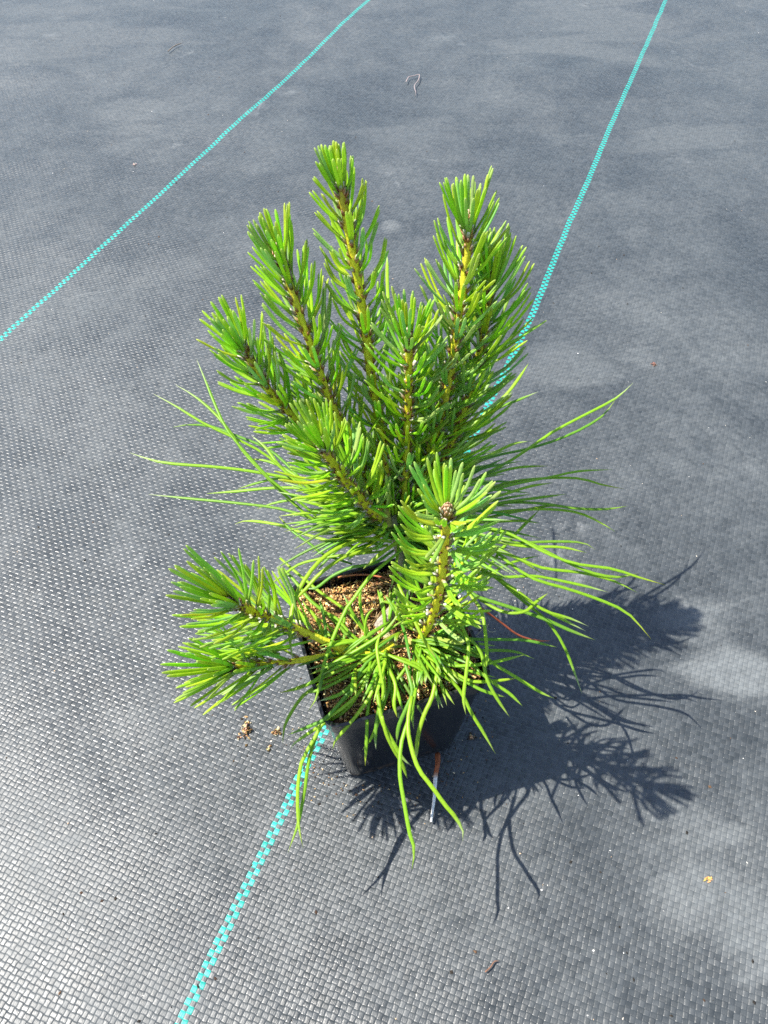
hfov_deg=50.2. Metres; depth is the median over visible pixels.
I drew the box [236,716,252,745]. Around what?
soil clump
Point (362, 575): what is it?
dead needle
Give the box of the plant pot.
[288,558,489,775]
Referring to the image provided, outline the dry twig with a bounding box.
[406,74,419,94]
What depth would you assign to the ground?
0.62 m
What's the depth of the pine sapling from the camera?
0.40 m
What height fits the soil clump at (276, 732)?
0.003 m
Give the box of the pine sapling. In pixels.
[131,140,663,867]
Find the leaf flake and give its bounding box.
[704,876,712,882]
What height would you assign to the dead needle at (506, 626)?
0.042 m
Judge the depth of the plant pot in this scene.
0.45 m
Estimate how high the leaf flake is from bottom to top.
0.002 m
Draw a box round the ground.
[0,0,767,1023]
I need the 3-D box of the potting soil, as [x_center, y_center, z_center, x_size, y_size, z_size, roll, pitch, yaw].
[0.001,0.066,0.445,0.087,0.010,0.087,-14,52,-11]
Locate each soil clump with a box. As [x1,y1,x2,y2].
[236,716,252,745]
[271,726,280,735]
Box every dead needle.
[338,574,390,579]
[475,604,545,641]
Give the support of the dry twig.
on the ground
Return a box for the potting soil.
[296,568,480,722]

